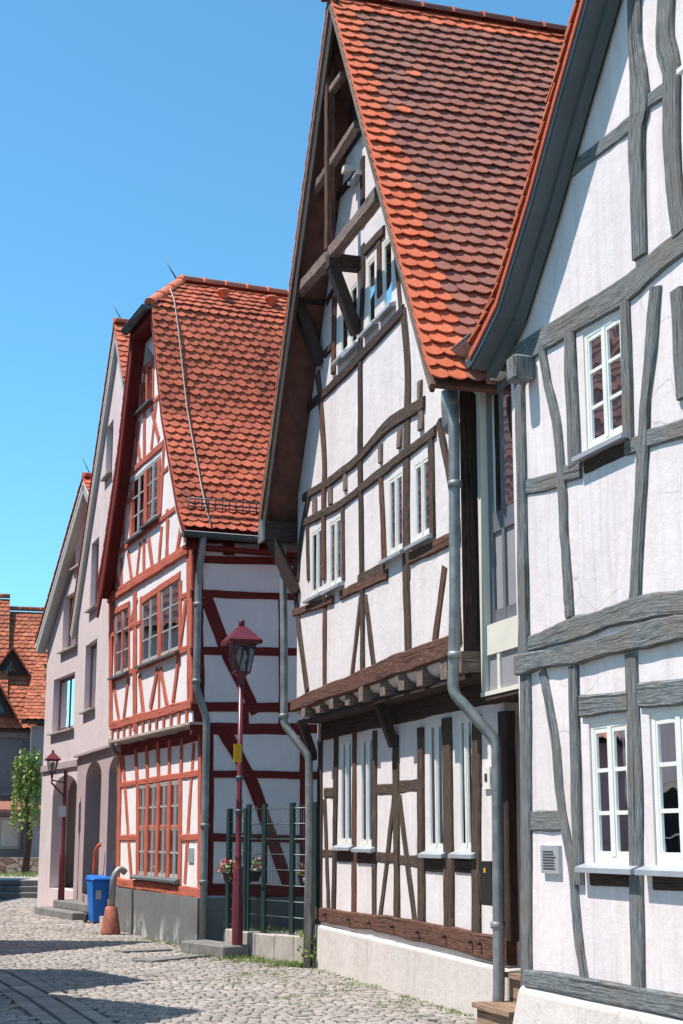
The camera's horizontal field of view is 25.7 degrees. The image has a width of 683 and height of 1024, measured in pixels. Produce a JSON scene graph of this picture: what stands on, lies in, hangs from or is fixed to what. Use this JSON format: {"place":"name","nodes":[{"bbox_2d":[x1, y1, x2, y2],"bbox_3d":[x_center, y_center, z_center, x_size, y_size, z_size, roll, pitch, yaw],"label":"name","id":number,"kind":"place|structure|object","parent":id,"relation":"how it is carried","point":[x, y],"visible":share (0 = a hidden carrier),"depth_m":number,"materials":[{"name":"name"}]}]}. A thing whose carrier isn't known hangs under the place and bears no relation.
{"place":"outdoors","nodes":[
{"label":"outdoors","id":0,"kind":"place"},
{"bbox_2d":[0,869,37,877],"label":"grass","id":1,"kind":"structure","parent":0,"point":[18,874],"depth_m":43.54,"materials":[{"name":"green plant"}]},
{"bbox_2d":[0,874,37,879],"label":"pavement","id":2,"kind":"structure","parent":0,"point":[20,878],"depth_m":41.52,"materials":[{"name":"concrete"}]},
{"bbox_2d":[0,857,38,873],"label":"stone wall","id":3,"kind":"structure","parent":2,"relation":"on","point":[12,864],"depth_m":46.25,"materials":[{"name":"beige stone"}]},
{"bbox_2d":[4,746,42,874],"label":"weeping tree","id":4,"kind":"object","parent":2,"relation":"on","point":[27,776],"visible":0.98,"depth_m":45.50,"materials":[{"name":"green plant"}]},
{"bbox_2d":[0,593,47,856],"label":"dormer house","id":5,"kind":"structure","parent":2,"relation":"on","point":[23,670],"depth_m":54.58,"materials":[{"name":"orange tile"}]},
{"bbox_2d":[0,817,20,848],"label":"window","id":6,"kind":"structure","parent":5,"relation":"in","point":[9,838],"depth_m":53.74,"materials":[{"name":"grey paint"}]},
{"bbox_2d":[0,739,22,788],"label":"window","id":7,"kind":"structure","parent":5,"relation":"in","point":[9,748],"depth_m":54.25,"materials":[{"name":"grey paint"}]},
{"bbox_2d":[21,743,29,766],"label":"window","id":8,"kind":"structure","parent":5,"relation":"in","point":[25,745],"depth_m":54.49,"materials":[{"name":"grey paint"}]},
{"bbox_2d":[0,898,476,1023],"bbox_3d":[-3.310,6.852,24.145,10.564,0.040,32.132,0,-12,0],"label":"cobblestones","id":9,"kind":"structure","parent":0,"point":[100,977],"depth_m":16.31,"materials":[{"name":"stone"}]},
{"bbox_2d":[0,880,37,898],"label":"stone steps","id":10,"kind":"structure","parent":9,"relation":"on","point":[11,889],"depth_m":39.63,"materials":[{"name":"grey stone"}]},
{"bbox_2d":[0,967,114,1023],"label":"gutter slabs","id":11,"kind":"structure","parent":9,"relation":"on","point":[59,1011],"depth_m":14.73,"materials":[{"name":"stone"}]},
{"bbox_2d":[34,894,87,920],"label":"stone steps","id":12,"kind":"structure","parent":9,"relation":"on","point":[71,909],"depth_m":30.08,"materials":[{"name":"grey stone"}]},
{"bbox_2d":[44,750,67,899],"bbox_3d":[-6.027,6.571,31.519,0.493,3.103,0.320,4,-13,-20],"label":"street lamp","id":13,"kind":"object","parent":12,"relation":"on","point":[53,756],"visible":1,"depth_m":31.49,"materials":[{"name":"red metal"}]},
{"bbox_2d":[34,454,91,906],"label":"gabled house","id":14,"kind":"structure","parent":9,"relation":"on","point":[53,636],"depth_m":34.73,"materials":[{"name":"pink paint"}]},
{"bbox_2d":[46,675,74,735],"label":"window","id":15,"kind":"structure","parent":14,"relation":"in","point":[66,703],"depth_m":34.60,"materials":[{"name":"glass"}]},
{"bbox_2d":[56,597,77,653],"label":"window","id":16,"kind":"structure","parent":14,"relation":"in","point":[72,642],"depth_m":34.64,"materials":[{"name":"grey paint"}]},
{"bbox_2d":[70,564,77,570],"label":"window","id":17,"kind":"structure","parent":14,"relation":"in","point":[75,567],"depth_m":34.11,"materials":[{"name":"grey paint"}]},
{"bbox_2d":[83,875,110,922],"bbox_3d":[-4.540,7.286,28.239,0.500,0.876,0.647,5,-13,-21],"label":"wheelie bin","id":18,"kind":"object","parent":9,"relation":"on","point":[98,886],"visible":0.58,"depth_m":28.00,"materials":[{"name":"blue plastic"}]},
{"bbox_2d":[69,301,129,905],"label":"gabled house","id":19,"kind":"structure","parent":9,"relation":"on","point":[96,792],"depth_m":31.06,"materials":[{"name":"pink paint"}]},
{"bbox_2d":[78,643,96,714],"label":"window","id":20,"kind":"structure","parent":19,"relation":"in","point":[94,648],"depth_m":31.47,"materials":[{"name":"grey paint"}]},
{"bbox_2d":[84,543,98,612],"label":"window","id":21,"kind":"structure","parent":19,"relation":"in","point":[92,607],"depth_m":31.81,"materials":[{"name":"grey paint"}]},
{"bbox_2d":[92,843,101,874],"bbox_3d":[-4.652,6.805,28.488,0.212,1.026,0.084,-10,-16,39],"label":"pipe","id":22,"kind":"object","parent":19,"relation":"attached to","point":[98,846],"visible":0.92,"depth_m":28.54,"materials":[{"name":"metal"}]},
{"bbox_2d":[100,436,112,481],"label":"window","id":23,"kind":"structure","parent":19,"relation":"in","point":[108,473],"depth_m":30.70,"materials":[{"name":"grey paint"}]},
{"bbox_2d":[99,916,103,929],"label":"stone block","id":24,"kind":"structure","parent":9,"relation":"on","point":[100,921],"depth_m":25.93,"materials":[{"name":"stone"}]},
{"bbox_2d":[100,866,127,934],"bbox_3d":[-3.784,6.461,24.916,0.411,1.130,0.332,0,-12,0],"label":"standpipe","id":25,"kind":"object","parent":9,"relation":"on","point":[110,924],"visible":0.96,"depth_m":24.80,"materials":[{"name":"metal"}]},
{"bbox_2d":[114,948,172,953],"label":"cover slab","id":26,"kind":"structure","parent":9,"relation":"on","point":[147,950],"depth_m":21.09,"materials":[{"name":"stone"}]},
{"bbox_2d":[132,954,208,962],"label":"cover slab","id":27,"kind":"structure","parent":9,"relation":"on","point":[173,957],"depth_m":19.70,"materials":[{"name":"stone"}]},
{"bbox_2d":[181,940,248,958],"bbox_3d":[-1.741,6.015,20.553,0.410,0.220,1.266,8,-14,-32],"label":"stone step","id":28,"kind":"object","parent":9,"relation":"on","point":[216,948],"visible":0.66,"depth_m":20.23,"materials":[{"name":"grey stone"}]},
{"bbox_2d":[220,620,262,944],"bbox_3d":[-1.402,3.760,20.606,0.481,4.592,0.481,4,-13,-20],"label":"street lamp","id":29,"kind":"object","parent":28,"relation":"on","point":[243,636],"visible":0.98,"depth_m":20.65,"materials":[{"name":"red metal"}]},
{"bbox_2d":[225,929,314,963],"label":"wall","id":30,"kind":"structure","parent":9,"relation":"on","point":[275,946],"depth_m":19.69,"materials":[{"name":"concrete"}]},
{"bbox_2d":[246,802,318,936],"bbox_3d":[-0.809,4.775,19.927,0.040,1.780,1.874,8,-14,-32],"label":"fence","id":31,"kind":"object","parent":30,"relation":"on","point":[292,839],"visible":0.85,"depth_m":20.03,"materials":[{"name":"green metal"}]},
{"bbox_2d":[225,808,260,930],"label":"garden gate","id":32,"kind":"structure","parent":31,"relation":"attached to","point":[228,887],"depth_m":20.97,"materials":[{"name":"green metal"}]},
{"bbox_2d":[216,856,234,882],"bbox_3d":[-1.567,4.992,20.978,0.379,0.375,0.321,0,-12,0],"label":"flower basket","id":33,"kind":"object","parent":32,"relation":"attached to","point":[227,875],"visible":0.74,"depth_m":20.91,"materials":[{"name":"black plastic"}]},
{"bbox_2d":[251,857,260,881],"bbox_3d":[-1.226,5.031,21.118,0.316,0.335,0.312,0,-12,0],"label":"flower basket","id":34,"kind":"object","parent":31,"relation":"attached to","point":[257,874],"visible":0.47,"depth_m":21.05,"materials":[{"name":"black plastic"}]},
{"bbox_2d":[296,861,304,885],"bbox_3d":[-0.468,4.780,19.856,0.270,0.321,0.260,0,-12,0],"label":"flower basket","id":35,"kind":"object","parent":31,"relation":"hanging from","point":[301,877],"visible":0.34,"depth_m":19.78,"materials":[{"name":"black plastic"}]},
{"bbox_2d":[72,924,473,1019],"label":"weeds","id":36,"kind":"object","parent":9,"relation":"on","point":[263,960],"visible":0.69,"depth_m":18.56,"materials":[{"name":"green plant"}]},
{"bbox_2d":[291,930,316,965],"bbox_3d":[-0.423,5.448,18.679,0.414,0.454,0.562,0,-12,0],"label":"weed plant","id":37,"kind":"object","parent":9,"relation":"on","point":[312,956],"visible":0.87,"depth_m":18.58,"materials":[{"name":"green plant"}]},
{"bbox_2d":[472,971,520,1023],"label":"wooden steps","id":38,"kind":"structure","parent":9,"relation":"on","point":[489,1012],"depth_m":12.61,"materials":[{"name":"brown wood"}]},
{"bbox_2d":[0,0,574,611],"label":"sky","id":39,"kind":"structure","parent":0,"point":[133,133],"materials":[{"name":"blue"}]},
{"label":"ground","id":40,"kind":"structure","parent":0,"visible":0},
{"bbox_2d":[97,254,319,945],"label":"timber house","id":41,"kind":"structure","parent":40,"relation":"on","point":[188,579],"depth_m":23.95,"materials":[{"name":"paint"}]},
{"bbox_2d":[107,603,130,679],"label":"window","id":42,"kind":"structure","parent":41,"relation":"in","point":[125,613],"depth_m":26.59,"materials":[{"name":"grey paint"}]},
{"bbox_2d":[123,467,146,543],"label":"window","id":43,"kind":"structure","parent":41,"relation":"in","point":[138,481],"depth_m":26.29,"materials":[{"name":"grey paint"}]},
{"bbox_2d":[133,368,152,415],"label":"window","id":44,"kind":"structure","parent":41,"relation":"in","point":[145,403],"depth_m":26.38,"materials":[{"name":"brown glass"}]},
{"bbox_2d":[133,595,156,668],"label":"window","id":45,"kind":"structure","parent":41,"relation":"in","point":[149,609],"depth_m":24.89,"materials":[{"name":"grey paint"}]},
{"bbox_2d":[138,454,160,529],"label":"window","id":46,"kind":"structure","parent":41,"relation":"in","point":[152,467],"depth_m":25.45,"materials":[{"name":"grey paint"}]},
{"bbox_2d":[129,780,179,882],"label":"window","id":47,"kind":"structure","parent":41,"relation":"in","point":[161,877],"depth_m":24.00,"materials":[{"name":"grey paint"}]},
{"bbox_2d":[153,576,180,661],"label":"window","id":48,"kind":"structure","parent":41,"relation":"in","point":[169,596],"depth_m":23.81,"materials":[{"name":"grey paint"}]},
{"bbox_2d":[258,0,566,1015],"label":"timber house","id":49,"kind":"structure","parent":40,"relation":"on","point":[426,122],"depth_m":16.38,"materials":[{"name":"white paint"}]},
{"bbox_2d":[302,524,323,603],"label":"window","id":50,"kind":"structure","parent":49,"relation":"in","point":[317,585],"depth_m":18.57,"materials":[{"name":"white paint"}]},
{"bbox_2d":[320,514,343,595],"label":"window","id":51,"kind":"structure","parent":49,"relation":"in","point":[335,582],"depth_m":17.80,"materials":[{"name":"white paint"}]},
{"bbox_2d":[331,310,347,365],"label":"window","id":52,"kind":"structure","parent":49,"relation":"in","point":[343,328],"depth_m":18.06,"materials":[{"name":"white paint"}]},
{"bbox_2d":[331,737,353,850],"bbox_3d":[0.069,3.374,17.970,0.221,1.328,0.715,3,-13,-14],"label":"window","id":53,"kind":"structure","parent":49,"relation":"in","point":[345,844],"depth_m":18.00,"materials":[{"name":"white paint"}]},
{"bbox_2d":[341,278,358,357],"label":"window","id":54,"kind":"structure","parent":49,"relation":"in","point":[354,342],"depth_m":17.64,"materials":[{"name":"white paint"}]},
{"bbox_2d":[348,140,361,185],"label":"window","id":55,"kind":"structure","parent":49,"relation":"in","point":[355,178],"depth_m":17.81,"materials":[{"name":"white paint"}]},
{"bbox_2d":[351,733,374,852],"bbox_3d":[0.305,3.219,17.203,0.222,1.332,0.716,3,-13,-14],"label":"window","id":56,"kind":"structure","parent":49,"relation":"in","point":[365,740],"depth_m":17.25,"materials":[{"name":"white paint"}]},
{"bbox_2d":[358,252,378,338],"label":"window","id":57,"kind":"structure","parent":49,"relation":"in","point":[371,263],"depth_m":17.05,"materials":[{"name":"white paint"}]},
{"bbox_2d":[373,236,395,321],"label":"window","id":58,"kind":"structure","parent":49,"relation":"in","point":[388,303],"depth_m":16.50,"materials":[{"name":"white paint"}]},
{"bbox_2d":[378,468,404,564],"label":"window","id":59,"kind":"structure","parent":49,"relation":"in","point":[395,482],"depth_m":15.72,"materials":[{"name":"white paint"}]},
{"bbox_2d":[404,453,434,550],"bbox_3d":[0.818,-0.110,14.932,0.214,0.896,0.695,3,-13,-14],"label":"window","id":60,"kind":"structure","parent":49,"relation":"in","point":[421,534],"depth_m":14.96,"materials":[{"name":"white paint"}]},
{"bbox_2d":[418,718,445,857],"bbox_3d":[0.961,2.772,15.067,0.207,1.370,0.673,3,-13,-15],"label":"window","id":61,"kind":"structure","parent":49,"relation":"in","point":[434,735],"depth_m":15.10,"materials":[{"name":"white paint"}]},
{"bbox_2d":[448,714,475,858],"bbox_3d":[1.196,2.608,14.295,0.184,1.350,0.608,4,-13,-16],"label":"window","id":62,"kind":"structure","parent":49,"relation":"in","point":[464,725],"depth_m":14.33,"materials":[{"name":"white paint"}]},
{"bbox_2d":[465,0,682,1023],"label":"timber house","id":63,"kind":"structure","parent":40,"relation":"on","point":[577,334],"depth_m":10.90,"materials":[{"name":"white paint"}]},
{"bbox_2d":[450,330,518,702],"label":"infill house","id":64,"kind":"structure","parent":63,"relation":"attached to","point":[498,599],"depth_m":13.52,"materials":[{"name":"beige paint"}]},
{"bbox_2d":[486,376,516,623],"bbox_3d":[1.563,-0.177,13.181,0.420,2.208,1.258,0,-12,0],"label":"window","id":65,"kind":"structure","parent":64,"relation":"in","point":[502,561],"depth_m":13.52,"materials":[{"name":"grey paint"}]},
{"bbox_2d":[571,311,627,461],"bbox_3d":[1.952,-0.925,11.012,0.279,0.991,0.761,3,-13,-14],"label":"window","id":66,"kind":"structure","parent":63,"relation":"in","point":[602,344],"depth_m":11.04,"materials":[{"name":"white paint"}]},
{"bbox_2d":[574,718,637,874],"bbox_3d":[1.911,1.991,10.522,0.267,1.057,0.803,4,-13,-16],"label":"window","id":67,"kind":"structure","parent":63,"relation":"in","point":[608,737],"depth_m":10.54,"materials":[{"name":"white paint"}]},
{"bbox_2d":[634,708,682,876],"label":"window","id":68,"kind":"structure","parent":63,"relation":"in","point":[667,726],"depth_m":9.83,"materials":[{"name":"white paint"}]},
{"bbox_2d":[676,64,682,74],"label":"window","id":69,"kind":"structure","parent":63,"relation":"in","point":[679,71],"depth_m":10.10,"materials":[{"name":"white paint"}]}
]}

